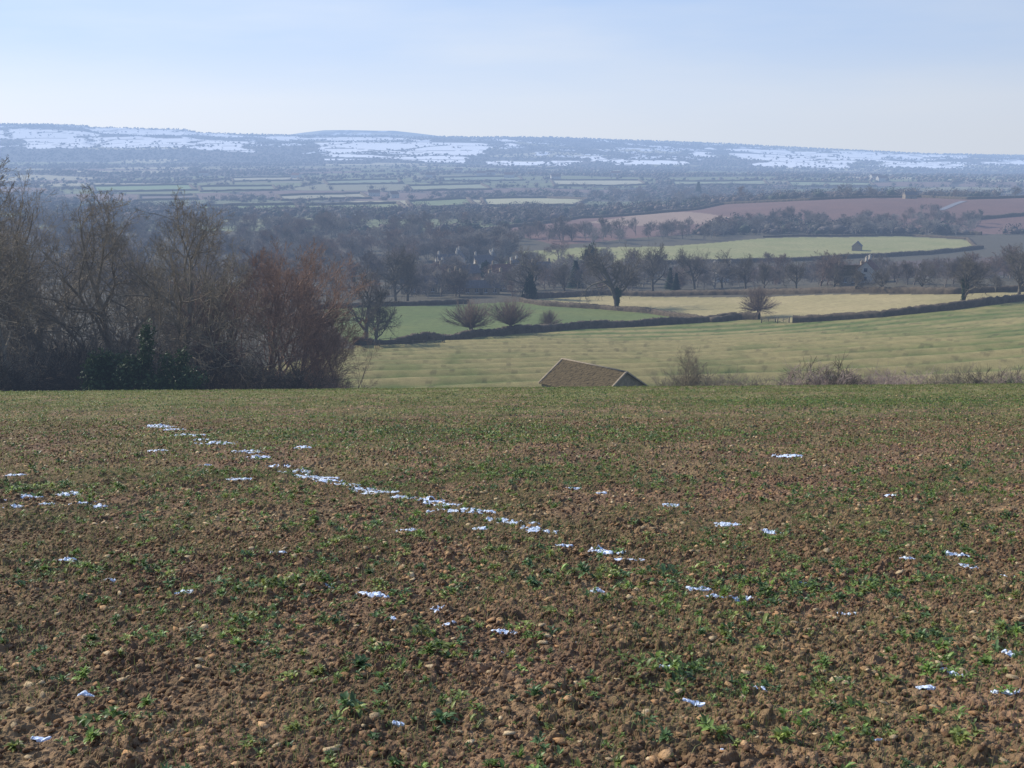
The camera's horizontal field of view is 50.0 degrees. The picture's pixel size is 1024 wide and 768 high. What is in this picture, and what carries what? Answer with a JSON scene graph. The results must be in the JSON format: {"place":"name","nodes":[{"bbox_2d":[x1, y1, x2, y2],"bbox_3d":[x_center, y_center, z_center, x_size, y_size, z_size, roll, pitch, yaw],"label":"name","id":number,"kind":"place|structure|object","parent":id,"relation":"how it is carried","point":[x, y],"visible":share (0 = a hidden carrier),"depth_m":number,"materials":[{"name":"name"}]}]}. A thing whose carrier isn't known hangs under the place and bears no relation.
{"place":"outdoors","nodes":[
{"label":"outdoors","id":0,"kind":"place"},
{"bbox_2d":[0,124,1023,767],"bbox_3d":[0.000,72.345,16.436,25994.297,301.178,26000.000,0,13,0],"label":"ground","id":1,"kind":"structure","parent":0,"point":[986,338],"depth_m":12.82,"materials":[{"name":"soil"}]},
{"bbox_2d":[0,156,60,371],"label":"bare tree","id":2,"kind":"object","parent":1,"relation":"on","point":[3,349],"visible":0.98,"depth_m":85.60,"materials":[{"name":"brown plant"}]},
{"bbox_2d":[0,274,81,370],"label":"willow tree","id":3,"kind":"object","parent":1,"relation":"on","point":[27,338],"visible":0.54,"depth_m":98.91,"materials":[{"name":"brown plant"}]},
{"bbox_2d":[0,218,122,351],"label":"bare tree","id":4,"kind":"object","parent":1,"relation":"on","point":[60,319],"visible":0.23,"depth_m":120.77,"materials":[{"name":"brown plant"}]},
{"bbox_2d":[0,171,128,364],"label":"bare tree","id":5,"kind":"object","parent":1,"relation":"on","point":[9,257],"visible":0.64,"depth_m":101.06,"materials":[{"name":"brown plant"}]},
{"bbox_2d":[0,184,189,369],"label":"bare tree","id":6,"kind":"object","parent":1,"relation":"on","point":[100,312],"visible":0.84,"depth_m":96.37,"materials":[{"name":"brown plant"}]},
{"bbox_2d":[57,220,206,349],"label":"bare tree","id":7,"kind":"object","parent":1,"relation":"on","point":[123,292],"visible":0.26,"depth_m":120.21,"materials":[{"name":"brown plant"}]},
{"bbox_2d":[77,317,209,390],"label":"ivy thicket","id":8,"kind":"object","parent":1,"relation":"on","point":[99,372],"visible":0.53,"depth_m":85.27,"materials":[{"name":"green plant"}]},
{"bbox_2d":[91,183,197,192],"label":"vale hedge","id":9,"kind":"object","parent":1,"relation":"on","point":[154,190],"visible":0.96,"depth_m":1944.74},
{"bbox_2d":[108,261,223,355],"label":"willow tree","id":10,"kind":"object","parent":1,"relation":"on","point":[128,297],"visible":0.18,"depth_m":114.80,"materials":[{"name":"brown plant"}]},
{"bbox_2d":[137,193,198,200],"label":"vale hedge","id":11,"kind":"object","parent":1,"relation":"on","point":[194,197],"visible":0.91,"depth_m":1532.98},
{"bbox_2d":[0,323,368,390],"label":"copse undergrowth","id":12,"kind":"object","parent":1,"relation":"on","point":[50,372],"visible":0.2,"depth_m":91.66,"materials":[{"name":"red plant"}]},
{"bbox_2d":[87,185,303,388],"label":"bare tree","id":13,"kind":"object","parent":1,"relation":"on","point":[189,306],"visible":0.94,"depth_m":91.89,"materials":[{"name":"brown plant"}]},
{"bbox_2d":[136,215,285,364],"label":"bare tree","id":14,"kind":"object","parent":1,"relation":"on","point":[233,264],"visible":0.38,"depth_m":108.00,"materials":[{"name":"brown plant"}]},
{"bbox_2d":[163,264,271,376],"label":"willow tree","id":15,"kind":"object","parent":1,"relation":"on","point":[216,336],"visible":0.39,"depth_m":94.54,"materials":[{"name":"red plant"}]},
{"bbox_2d":[197,184,278,191],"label":"vale hedge","id":16,"kind":"object","parent":1,"relation":"on","point":[226,190],"visible":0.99,"depth_m":1816.75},
{"bbox_2d":[0,207,488,298],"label":"valley woodland","id":17,"kind":"object","parent":1,"relation":"on","point":[326,221],"visible":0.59,"depth_m":570.43,"materials":[{"name":"grey plant"}]},
{"bbox_2d":[197,202,299,208],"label":"vale hedge","id":18,"kind":"object","parent":1,"relation":"on","point":[258,204],"visible":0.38,"depth_m":1333.69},
{"bbox_2d":[230,176,300,181],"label":"vale hedge","id":19,"kind":"object","parent":1,"relation":"on","point":[297,179],"visible":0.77,"depth_m":2397.36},
{"bbox_2d":[161,234,382,385],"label":"willow tree","id":20,"kind":"object","parent":1,"relation":"on","point":[276,283],"visible":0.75,"depth_m":97.79,"materials":[{"name":"red plant"}]},
{"bbox_2d":[225,284,355,385],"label":"willow tree","id":21,"kind":"object","parent":1,"relation":"on","point":[284,318],"visible":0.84,"depth_m":93.25,"materials":[{"name":"red plant"}]},
{"bbox_2d":[136,206,454,226],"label":"vale edge trees","id":22,"kind":"object","parent":1,"relation":"on","point":[439,218],"visible":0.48,"depth_m":866.00,"materials":[{"name":"grey plant"}]},
{"bbox_2d":[254,242,370,383],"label":"willow tree","id":23,"kind":"object","parent":1,"relation":"on","point":[344,318],"visible":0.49,"depth_m":104.91,"materials":[{"name":"red plant"}]},
{"bbox_2d":[276,191,371,200],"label":"vale hedge","id":24,"kind":"object","parent":1,"relation":"on","point":[365,195],"visible":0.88,"depth_m":1673.40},
{"bbox_2d":[277,294,375,379],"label":"willow tree","id":25,"kind":"object","parent":1,"relation":"on","point":[311,360],"visible":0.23,"depth_m":104.96,"materials":[{"name":"red plant"}]},
{"bbox_2d":[291,318,380,388],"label":"willow tree","id":26,"kind":"object","parent":1,"relation":"on","point":[322,342],"visible":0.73,"depth_m":97.94,"materials":[{"name":"red plant"}]},
{"bbox_2d":[301,201,408,208],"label":"vale hedge","id":27,"kind":"object","parent":1,"relation":"on","point":[360,203],"visible":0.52,"depth_m":1374.12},
{"bbox_2d":[323,178,403,184],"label":"vale hedge","id":28,"kind":"object","parent":1,"relation":"on","point":[327,183],"visible":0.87,"depth_m":2290.64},
{"bbox_2d":[339,265,402,337],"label":"oak tree","id":29,"kind":"object","parent":1,"relation":"on","point":[367,296],"visible":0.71,"depth_m":205.21,"materials":[{"name":"brown plant"}]},
{"bbox_2d":[355,296,402,344],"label":"oak tree","id":30,"kind":"object","parent":1,"relation":"on","point":[380,318],"visible":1,"depth_m":199.90,"materials":[{"name":"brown plant"}]},
{"bbox_2d":[318,299,468,308],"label":"field hedge","id":31,"kind":"object","parent":1,"relation":"on","point":[426,302],"visible":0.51,"depth_m":317.53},
{"bbox_2d":[370,244,418,300],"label":"oak tree","id":32,"kind":"object","parent":1,"relation":"on","point":[392,270],"visible":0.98,"depth_m":323.45,"materials":[{"name":"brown plant"}]},
{"bbox_2d":[385,246,425,300],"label":"oak tree","id":33,"kind":"object","parent":1,"relation":"on","point":[413,272],"visible":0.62,"depth_m":330.42,"materials":[{"name":"brown plant"}]},
{"bbox_2d":[405,197,476,208],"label":"vale hedge","id":34,"kind":"object","parent":1,"relation":"on","point":[469,199],"visible":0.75,"depth_m":1483.70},
{"bbox_2d":[406,182,491,191],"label":"vale hedge","id":35,"kind":"object","parent":1,"relation":"on","point":[461,189],"visible":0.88,"depth_m":1948.13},
{"bbox_2d":[437,265,467,296],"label":"oak tree","id":36,"kind":"object","parent":1,"relation":"on","point":[455,272],"visible":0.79,"depth_m":350.66,"materials":[{"name":"brown plant"}]},
{"bbox_2d":[439,298,500,329],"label":"pollard willow tree","id":37,"kind":"object","parent":1,"relation":"on","point":[469,317],"visible":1,"depth_m":229.29,"materials":[{"name":"brown plant"}]},
{"bbox_2d":[418,224,522,261],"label":"village edge trees","id":38,"kind":"object","parent":1,"relation":"on","point":[501,240],"visible":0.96,"depth_m":549.40,"materials":[{"name":"grey plant"}]},
{"bbox_2d":[409,252,531,296],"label":"village garden trees","id":39,"kind":"object","parent":1,"relation":"on","point":[449,263],"visible":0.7,"depth_m":360.47,"materials":[{"name":"grey plant"}]},
{"bbox_2d":[463,288,499,294],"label":"walls","id":40,"kind":"structure","parent":1,"relation":"on","point":[490,291],"depth_m":360.29,"materials":[{"name":"stone"}]},
{"bbox_2d":[462,280,499,287],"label":"roof","id":41,"kind":"structure","parent":40,"relation":"on","point":[480,284],"depth_m":360.77,"materials":[{"name":"stone"}]},
{"bbox_2d":[440,175,523,180],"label":"vale hedge","id":42,"kind":"object","parent":1,"relation":"on","point":[521,178],"visible":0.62,"depth_m":2552.98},
{"bbox_2d":[483,296,533,325],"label":"pollard willow tree","id":43,"kind":"object","parent":1,"relation":"on","point":[509,318],"visible":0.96,"depth_m":234.59,"materials":[{"name":"brown plant"}]},
{"bbox_2d":[3,424,1019,749],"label":"snow patches","id":44,"kind":"object","parent":1,"relation":"on","point":[379,594],"visible":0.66,"depth_m":9.49,"materials":[{"name":"snow"}]},
{"bbox_2d":[0,524,1023,767],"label":"soil clods","id":45,"kind":"object","parent":1,"relation":"on","point":[747,747],"visible":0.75,"depth_m":5.78,"materials":[{"name":"soil"}]},
{"bbox_2d":[0,382,1023,467],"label":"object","id":46,"kind":"object","parent":1,"relation":"on","point":[611,429],"visible":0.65,"depth_m":23.27,"materials":[{"name":"green plant"}]},
{"bbox_2d":[0,383,1023,467],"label":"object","id":47,"kind":"object","parent":1,"relation":"on","point":[472,408],"depth_m":25.36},
{"bbox_2d":[0,178,1023,235],"bbox_3d":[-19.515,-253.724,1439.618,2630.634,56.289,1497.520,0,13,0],"label":"valley trees","id":48,"kind":"object","parent":1,"relation":"on","point":[150,207],"visible":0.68,"depth_m":1064.77,"materials":[{"name":"plant"}]},
{"bbox_2d":[0,414,1023,531],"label":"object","id":49,"kind":"object","parent":1,"relation":"on","point":[942,500],"visible":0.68,"depth_m":14.91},
{"bbox_2d":[0,482,1023,767],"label":"stones","id":50,"kind":"object","parent":1,"relation":"on","point":[664,754],"visible":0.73,"depth_m":6.41,"materials":[{"name":"stone"}]},
{"bbox_2d":[0,157,1023,184],"bbox_3d":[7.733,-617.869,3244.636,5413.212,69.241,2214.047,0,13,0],"label":"distant valley trees","id":51,"kind":"object","parent":1,"relation":"on","point":[799,174],"visible":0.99,"depth_m":2867.71,"materials":[{"name":"plant"}]},
{"bbox_2d":[0,123,1023,173],"bbox_3d":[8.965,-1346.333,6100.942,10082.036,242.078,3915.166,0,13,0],"label":"hill trees","id":52,"kind":"object","parent":1,"relation":"on","point":[1005,169],"visible":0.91,"depth_m":5041.67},
{"bbox_2d":[0,389,1023,485],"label":"stones beyond","id":53,"kind":"object","parent":1,"relation":"on","point":[387,464],"visible":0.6,"depth_m":21.28,"materials":[{"name":"stone"}]},
{"bbox_2d":[0,461,1023,767],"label":"weed plants","id":54,"kind":"object","parent":1,"relation":"on","point":[92,733],"visible":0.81,"depth_m":7.01,"materials":[{"name":"green plant"}]},
{"bbox_2d":[451,202,586,225],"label":"hill hedgerow trees","id":55,"kind":"object","parent":1,"relation":"on","point":[483,216],"visible":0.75,"depth_m":908.92,"materials":[{"name":"grey plant"}]},
{"bbox_2d":[496,245,547,292],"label":"oak tree","id":56,"kind":"object","parent":1,"relation":"on","point":[534,266],"visible":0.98,"depth_m":344.44,"materials":[{"name":"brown plant"}]},
{"bbox_2d":[521,271,537,298],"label":"evergreen tree","id":57,"kind":"object","parent":1,"relation":"on","point":[530,287],"visible":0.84,"depth_m":342.06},
{"bbox_2d":[480,196,588,206],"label":"vale hedge","id":58,"kind":"object","parent":1,"relation":"on","point":[551,197],"visible":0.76,"depth_m":1568.01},
{"bbox_2d":[537,309,561,323],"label":"bush","id":59,"kind":"object","parent":1,"relation":"on","point":[549,319],"visible":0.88,"depth_m":247.85,"materials":[{"name":"brown plant"}]},
{"bbox_2d":[353,311,760,345],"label":"field hedge","id":60,"kind":"object","parent":1,"relation":"on","point":[520,329],"visible":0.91,"depth_m":242.17,"materials":[{"name":"plant"}]},
{"bbox_2d":[548,258,575,290],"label":"oak tree","id":61,"kind":"object","parent":1,"relation":"on","point":[559,278],"visible":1,"depth_m":358.52,"materials":[{"name":"brown plant"}]},
{"bbox_2d":[565,260,585,288],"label":"cypress tree","id":62,"kind":"object","parent":1,"relation":"on","point":[570,283],"visible":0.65,"depth_m":390.64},
{"bbox_2d":[538,358,647,386],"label":"stone barn","id":63,"kind":"structure","parent":1,"relation":"on","point":[563,372],"depth_m":120.73,"materials":[{"name":"brown stone"}]},
{"bbox_2d":[505,240,693,290],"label":"village trees","id":64,"kind":"object","parent":1,"relation":"on","point":[559,263],"visible":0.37,"depth_m":414.19,"materials":[{"name":"grey plant"}]},
{"bbox_2d":[550,179,648,185],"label":"vale hedge","id":65,"kind":"object","parent":1,"relation":"on","point":[553,180],"visible":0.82,"depth_m":2345.64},
{"bbox_2d":[569,239,657,305],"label":"oak tree","id":66,"kind":"object","parent":1,"relation":"on","point":[601,268],"visible":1,"depth_m":301.31,"materials":[{"name":"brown plant"}]},
{"bbox_2d":[519,297,740,321],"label":"field hedge","id":67,"kind":"object","parent":1,"relation":"on","point":[722,318],"visible":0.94,"depth_m":296.07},
{"bbox_2d":[633,243,674,290],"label":"oak tree","id":68,"kind":"object","parent":1,"relation":"on","point":[656,256],"visible":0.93,"depth_m":363.66,"materials":[{"name":"brown plant"}]},
{"bbox_2d":[593,184,722,203],"bbox_3d":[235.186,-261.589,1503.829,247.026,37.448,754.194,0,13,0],"label":"ridge trees","id":69,"kind":"object","parent":1,"relation":"on","point":[639,191],"visible":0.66,"depth_m":1587.01,"materials":[{"name":"grey plant"}]},
{"bbox_2d":[660,346,711,385],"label":"hedgerow tree","id":70,"kind":"object","parent":1,"relation":"on","point":[687,371],"visible":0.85,"depth_m":85.51,"materials":[{"name":"brown plant"}]},
{"bbox_2d":[667,246,711,288],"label":"oak tree","id":71,"kind":"object","parent":1,"relation":"on","point":[683,261],"visible":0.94,"depth_m":369.35,"materials":[{"name":"brown plant"}]},
{"bbox_2d":[681,364,751,385],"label":"hedgerow shrub","id":72,"kind":"object","parent":1,"relation":"on","point":[711,379],"visible":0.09,"depth_m":86.63,"materials":[{"name":"brown plant"}]},
{"bbox_2d":[672,179,767,185],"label":"vale hedge","id":73,"kind":"object","parent":1,"relation":"on","point":[764,180],"visible":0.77,"depth_m":2366.04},
{"bbox_2d":[715,248,737,287],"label":"oak tree","id":74,"kind":"object","parent":1,"relation":"on","point":[726,262],"visible":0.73,"depth_m":368.66,"materials":[{"name":"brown plant"}]},
{"bbox_2d":[499,206,984,242],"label":"hillside woodland","id":75,"kind":"object","parent":1,"relation":"on","point":[759,219],"visible":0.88,"depth_m":711.79,"materials":[{"name":"grey plant"}]},
{"bbox_2d":[710,365,777,385],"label":"hedgerow shrub","id":76,"kind":"object","parent":1,"relation":"on","point":[733,382],"visible":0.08,"depth_m":88.43,"materials":[{"name":"brown plant"}]},
{"bbox_2d":[729,254,760,288],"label":"oak tree","id":77,"kind":"object","parent":1,"relation":"on","point":[745,269],"visible":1,"depth_m":349.60,"materials":[{"name":"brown plant"}]},
{"bbox_2d":[486,194,1023,227],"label":"hill hedge","id":78,"kind":"object","parent":1,"relation":"on","point":[546,221],"visible":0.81,"depth_m":987.76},
{"bbox_2d":[737,284,780,315],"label":"pollard willow tree","id":79,"kind":"object","parent":1,"relation":"on","point":[757,303],"visible":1,"depth_m":263.69,"materials":[{"name":"brown plant"}]},
{"bbox_2d":[754,260,779,287],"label":"oak tree","id":80,"kind":"object","parent":1,"relation":"on","point":[765,271],"visible":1,"depth_m":339.60,"materials":[{"name":"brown plant"}]},
{"bbox_2d":[521,285,1023,298],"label":"field hedge","id":81,"kind":"object","parent":1,"relation":"on","point":[904,290],"visible":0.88,"depth_m":315.82,"materials":[{"name":"plant"}]},
{"bbox_2d":[563,245,983,269],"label":"field hedge","id":82,"kind":"object","parent":1,"relation":"on","point":[917,252],"visible":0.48,"depth_m":569.53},
{"bbox_2d":[779,259,806,287],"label":"oak tree","id":83,"kind":"object","parent":1,"relation":"on","point":[795,273],"visible":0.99,"depth_m":327.30,"materials":[{"name":"brown plant"}]},
{"bbox_2d":[768,358,857,385],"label":"hedgerow shrub","id":84,"kind":"object","parent":1,"relation":"on","point":[823,382],"visible":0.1,"depth_m":84.39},
{"bbox_2d":[778,352,871,384],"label":"hedgerow shrub","id":85,"kind":"object","parent":1,"relation":"on","point":[830,373],"visible":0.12,"depth_m":86.17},
{"bbox_2d":[786,180,875,186],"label":"vale hedge","id":86,"kind":"object","parent":1,"relation":"on","point":[871,182],"visible":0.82,"depth_m":2237.79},
{"bbox_2d":[824,264,849,286],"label":"oak tree","id":87,"kind":"object","parent":1,"relation":"on","point":[836,278],"visible":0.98,"depth_m":312.68,"materials":[{"name":"brown plant"}]},
{"bbox_2d":[662,245,1023,289],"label":"stream trees","id":88,"kind":"object","parent":1,"relation":"on","point":[816,270],"visible":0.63,"depth_m":356.81,"materials":[{"name":"grey plant"}]},
{"bbox_2d":[836,272,863,284],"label":"walls","id":89,"kind":"structure","parent":1,"relation":"on","point":[848,280],"depth_m":335.01,"materials":[{"name":"stone"}]},
{"bbox_2d":[838,265,864,274],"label":"roof","id":90,"kind":"structure","parent":89,"relation":"on","point":[847,269],"depth_m":335.62,"materials":[{"name":"stone"}]},
{"bbox_2d":[849,267,867,287],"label":"oak tree","id":91,"kind":"object","parent":1,"relation":"on","point":[857,277],"visible":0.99,"depth_m":301.65,"materials":[{"name":"brown plant"}]},
{"bbox_2d":[821,359,898,384],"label":"hedgerow shrub","id":92,"kind":"object","parent":1,"relation":"on","point":[864,376],"visible":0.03,"depth_m":88.83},
{"bbox_2d":[858,262,878,282],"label":"walls","id":93,"kind":"structure","parent":1,"relation":"on","point":[867,266],"depth_m":334.52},
{"bbox_2d":[763,233,975,245],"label":"field hedge","id":94,"kind":"object","parent":1,"relation":"on","point":[970,241],"visible":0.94,"depth_m":697.64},
{"bbox_2d":[866,268,891,292],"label":"oak tree","id":95,"kind":"object","parent":1,"relation":"on","point":[879,277],"visible":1,"depth_m":296.43,"materials":[{"name":"brown plant"}]},
{"bbox_2d":[847,368,920,384],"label":"hedgerow shrub","id":96,"kind":"object","parent":1,"relation":"on","point":[874,382],"visible":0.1,"depth_m":86.24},
{"bbox_2d":[792,293,1023,322],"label":"field hedge","id":97,"kind":"object","parent":1,"relation":"on","point":[956,305],"visible":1,"depth_m":244.29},
{"bbox_2d":[868,365,948,384],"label":"hedgerow shrub","id":98,"kind":"object","parent":1,"relation":"on","point":[917,379],"visible":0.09,"depth_m":88.39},
{"bbox_2d":[910,264,942,286],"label":"oak tree","id":99,"kind":"object","parent":1,"relation":"on","point":[925,275],"visible":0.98,"depth_m":295.09,"materials":[{"name":"brown plant"}]},
{"bbox_2d":[923,367,971,383],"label":"hedgerow shrub","id":100,"kind":"object","parent":1,"relation":"on","point":[932,381],"visible":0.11,"depth_m":86.52,"materials":[{"name":"brown plant"}]},
{"bbox_2d":[947,251,996,299],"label":"oak tree","id":101,"kind":"object","parent":1,"relation":"on","point":[972,277],"visible":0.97,"depth_m":250.94,"materials":[{"name":"brown plant"}]},
{"bbox_2d":[939,362,1008,383],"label":"hedgerow shrub","id":102,"kind":"object","parent":1,"relation":"on","point":[957,378],"visible":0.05,"depth_m":88.59,"materials":[{"name":"brown plant"}]},
{"bbox_2d":[942,364,1010,383],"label":"hedgerow shrub","id":103,"kind":"object","parent":1,"relation":"on","point":[977,380],"visible":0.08,"depth_m":87.22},
{"bbox_2d":[973,212,1023,219],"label":"hill hedge","id":104,"kind":"object","parent":1,"relation":"on","point":[1003,215],"visible":0.75,"depth_m":829.12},
{"bbox_2d":[980,363,1023,383],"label":"hedgerow shrub","id":105,"kind":"object","parent":1,"relation":"on","point":[1006,379],"visible":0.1,"depth_m":86.50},
{"bbox_2d":[1003,242,1023,294],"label":"oak tree","id":106,"kind":"object","parent":1,"relation":"on","point":[1020,273],"visible":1,"depth_m":263.78,"materials":[{"name":"brown plant"}]},
{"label":"walls","id":107,"kind":"object","parent":1,"relation":"on","visible":0},
{"bbox_2d":[473,255,494,263],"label":"roof","id":108,"kind":"structure","parent":107,"relation":"on","point":[480,259],"depth_m":473.64,"materials":[{"name":"stone"}]},
{"bbox_2d":[0,0,1023,155],"label":"sky","id":109,"kind":"structure","parent":0,"point":[920,76],"materials":[{"name":"blue"}]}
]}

